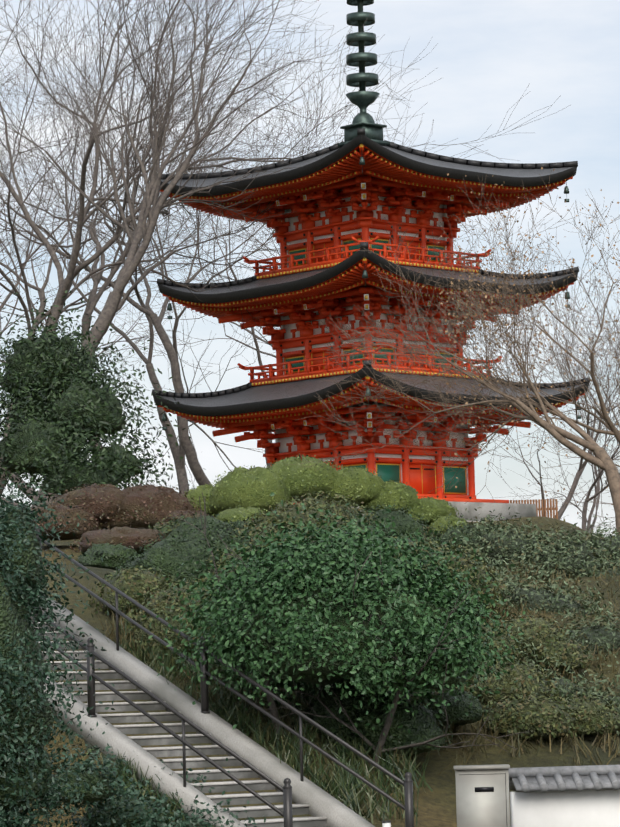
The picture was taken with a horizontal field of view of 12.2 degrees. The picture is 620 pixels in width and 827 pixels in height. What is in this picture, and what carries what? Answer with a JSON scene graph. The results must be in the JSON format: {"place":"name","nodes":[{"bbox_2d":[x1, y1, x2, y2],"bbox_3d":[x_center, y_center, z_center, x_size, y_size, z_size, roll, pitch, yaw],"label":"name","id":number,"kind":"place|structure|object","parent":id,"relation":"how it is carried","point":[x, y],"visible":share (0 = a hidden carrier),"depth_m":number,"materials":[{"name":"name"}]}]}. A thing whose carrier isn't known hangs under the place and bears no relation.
{"place":"outdoors","nodes":[
{"label":"outdoors","id":0,"kind":"place"},
{"bbox_2d":[0,0,619,536],"label":"sky","id":1,"kind":"structure","parent":0,"point":[485,55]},
{"bbox_2d":[12,516,619,826],"bbox_3d":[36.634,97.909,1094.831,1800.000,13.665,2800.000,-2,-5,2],"label":"hillside ground","id":2,"kind":"structure","parent":0,"point":[437,806],"depth_m":41.40,"materials":[{"name":"brown soil"}]},
{"bbox_2d":[0,480,122,826],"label":"bush","id":3,"kind":"object","parent":2,"relation":"on","point":[27,717],"visible":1,"depth_m":29.60,"materials":[{"name":"green plant"}]},
{"bbox_2d":[0,281,205,507],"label":"dark evergreen tree","id":4,"kind":"object","parent":2,"relation":"on","point":[65,404],"visible":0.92,"depth_m":63.52,"materials":[{"name":"green plant"}]},
{"bbox_2d":[31,483,214,553],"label":"brown shrubs","id":5,"kind":"object","parent":2,"relation":"on","point":[128,516],"visible":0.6,"depth_m":54.09,"materials":[{"name":"brown plant"}]},
{"bbox_2d":[0,6,292,507],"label":"bare tree","id":6,"kind":"object","parent":2,"relation":"on","point":[12,313],"visible":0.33,"depth_m":113.82,"materials":[{"name":"brown wood"}]},
{"bbox_2d":[38,723,268,826],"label":"gully bushes","id":7,"kind":"object","parent":2,"relation":"on","point":[131,810],"visible":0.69,"depth_m":35.87,"materials":[{"name":"green plant"}]},
{"bbox_2d":[0,0,338,494],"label":"bare tree","id":8,"kind":"object","parent":2,"relation":"on","point":[177,452],"visible":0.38,"depth_m":102.38,"materials":[{"name":"grey plant"}]},
{"bbox_2d":[0,0,338,453],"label":"bare tree","id":9,"kind":"object","parent":2,"relation":"on","point":[94,296],"visible":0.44,"depth_m":96.64,"materials":[{"name":"grey plant"}]},
{"bbox_2d":[0,0,372,509],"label":"bare tree","id":10,"kind":"object","parent":2,"relation":"on","point":[144,231],"visible":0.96,"depth_m":79.69,"materials":[{"name":"grey plant"}]},
{"bbox_2d":[0,0,395,486],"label":"bare tree","id":11,"kind":"object","parent":2,"relation":"on","point":[198,473],"visible":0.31,"depth_m":101.10,"materials":[{"name":"grey plant"}]},
{"bbox_2d":[30,525,413,826],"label":"stairs","id":12,"kind":"structure","parent":2,"relation":"on","point":[318,804],"depth_m":38.65,"materials":[{"name":"concrete"}]},
{"bbox_2d":[95,603,464,825],"bbox_3d":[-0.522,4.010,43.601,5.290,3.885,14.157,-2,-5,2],"label":"strap leaf grass","id":13,"kind":"structure","parent":2,"relation":"on","point":[346,786],"depth_m":39.48,"materials":[{"name":"green plant"}]},
{"bbox_2d":[0,0,560,492],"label":"bare tree","id":14,"kind":"object","parent":2,"relation":"on","point":[84,208],"visible":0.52,"depth_m":91.03,"materials":[{"name":"grey plant"}]},
{"bbox_2d":[76,543,488,725],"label":"dark shrubs","id":15,"kind":"object","parent":2,"relation":"on","point":[111,555],"visible":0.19,"depth_m":41.75,"materials":[{"name":"green plant"}]},
{"bbox_2d":[85,27,484,468],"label":"bare tree","id":16,"kind":"object","parent":2,"relation":"on","point":[254,335],"visible":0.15,"depth_m":107.52,"materials":[{"name":"brown wood"}]},
{"bbox_2d":[89,491,505,658],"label":"shrubs","id":17,"kind":"object","parent":2,"relation":"on","point":[131,582],"visible":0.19,"depth_m":46.65,"materials":[{"name":"green plant"}]},
{"bbox_2d":[116,504,497,587],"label":"slope bushes","id":18,"kind":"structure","parent":2,"relation":"on","point":[184,542],"depth_m":47.85,"materials":[{"name":"green plant"}]},
{"bbox_2d":[184,454,470,536],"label":"clipped shrubs","id":19,"kind":"object","parent":2,"relation":"on","point":[236,494],"visible":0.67,"depth_m":61.22,"materials":[{"name":"green plant"}]},
{"bbox_2d":[124,488,570,735],"bbox_3d":[0.502,2.937,40.436,6.150,3.838,5.414,-2,-5,2],"label":"camellia tree","id":20,"kind":"object","parent":2,"relation":"on","point":[298,620],"depth_m":39.30,"materials":[{"name":"green plant"}]},
{"bbox_2d":[97,560,619,667],"bbox_3d":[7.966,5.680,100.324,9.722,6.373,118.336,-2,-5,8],"label":"shrubs","id":21,"kind":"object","parent":2,"relation":"on","point":[509,612],"depth_m":48.55,"materials":[{"name":"green plant"}]},
{"bbox_2d":[151,0,589,522],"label":"pagoda","id":22,"kind":"object","parent":2,"relation":"on","point":[339,200],"visible":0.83,"depth_m":82.07,"materials":[{"name":"red wood"}]},
{"bbox_2d":[299,588,452,755],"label":"stair bushes","id":23,"kind":"object","parent":2,"relation":"on","point":[421,726],"visible":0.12,"depth_m":40.10,"materials":[{"name":"green plant"}]},
{"bbox_2d":[235,551,528,770],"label":"bush branches","id":24,"kind":"object","parent":2,"relation":"on","point":[386,726],"visible":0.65,"depth_m":39.62,"materials":[{"name":"brown plant"}]},
{"bbox_2d":[382,821,390,826],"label":"bollard light","id":25,"kind":"object","parent":2,"relation":"on","point":[386,823],"visible":1,"depth_m":35.35,"materials":[{"name":"grey paint"}]},
{"bbox_2d":[291,191,619,534],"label":"maple tree","id":26,"kind":"object","parent":2,"relation":"on","point":[601,459],"visible":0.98,"depth_m":61.67,"materials":[{"name":"brown plant"}]},
{"bbox_2d":[453,764,509,826],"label":"gate pillar","id":27,"kind":"structure","parent":2,"relation":"on","point":[482,795],"depth_m":36.24,"materials":[{"name":"metal"}]},
{"bbox_2d":[386,603,619,778],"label":"dry bank grass","id":28,"kind":"structure","parent":2,"relation":"on","point":[541,743],"depth_m":41.80,"materials":[{"name":"brown plant"}]},
{"bbox_2d":[388,167,619,537],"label":"maple tree","id":29,"kind":"object","parent":2,"relation":"on","point":[608,423],"visible":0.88,"depth_m":63.86,"materials":[{"name":"brown plant"}]},
{"bbox_2d":[402,615,619,739],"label":"slope bushes","id":30,"kind":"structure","parent":2,"relation":"on","point":[524,703],"depth_m":42.63,"materials":[{"name":"green plant"}]},
{"bbox_2d":[423,507,619,742],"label":"shrubs","id":31,"kind":"object","parent":2,"relation":"on","point":[577,557],"visible":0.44,"depth_m":52.81,"materials":[{"name":"green plant"}]},
{"bbox_2d":[510,499,557,518],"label":"slat fence","id":32,"kind":"object","parent":2,"relation":"on","point":[539,508],"visible":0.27,"depth_m":88.70,"materials":[{"name":"brown wood"}]},
{"bbox_2d":[485,237,619,519],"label":"bare tree","id":33,"kind":"object","parent":2,"relation":"on","point":[580,470],"visible":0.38,"depth_m":102.94,"materials":[{"name":"brown wood"}]},
{"bbox_2d":[489,282,619,533],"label":"bare tree","id":34,"kind":"object","parent":2,"relation":"on","point":[598,491],"visible":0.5,"depth_m":117.30,"materials":[{"name":"brown wood"}]},
{"bbox_2d":[510,789,619,826],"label":"garden wall","id":35,"kind":"structure","parent":2,"relation":"on","point":[585,808],"depth_m":37.64,"materials":[{"name":"paint"}]},
{"bbox_2d":[508,765,619,792],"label":"tiled wall coping","id":36,"kind":"object","parent":35,"relation":"on","point":[559,778],"visible":0.96,"depth_m":37.63,"materials":[{"name":"grey tile"}]}
]}

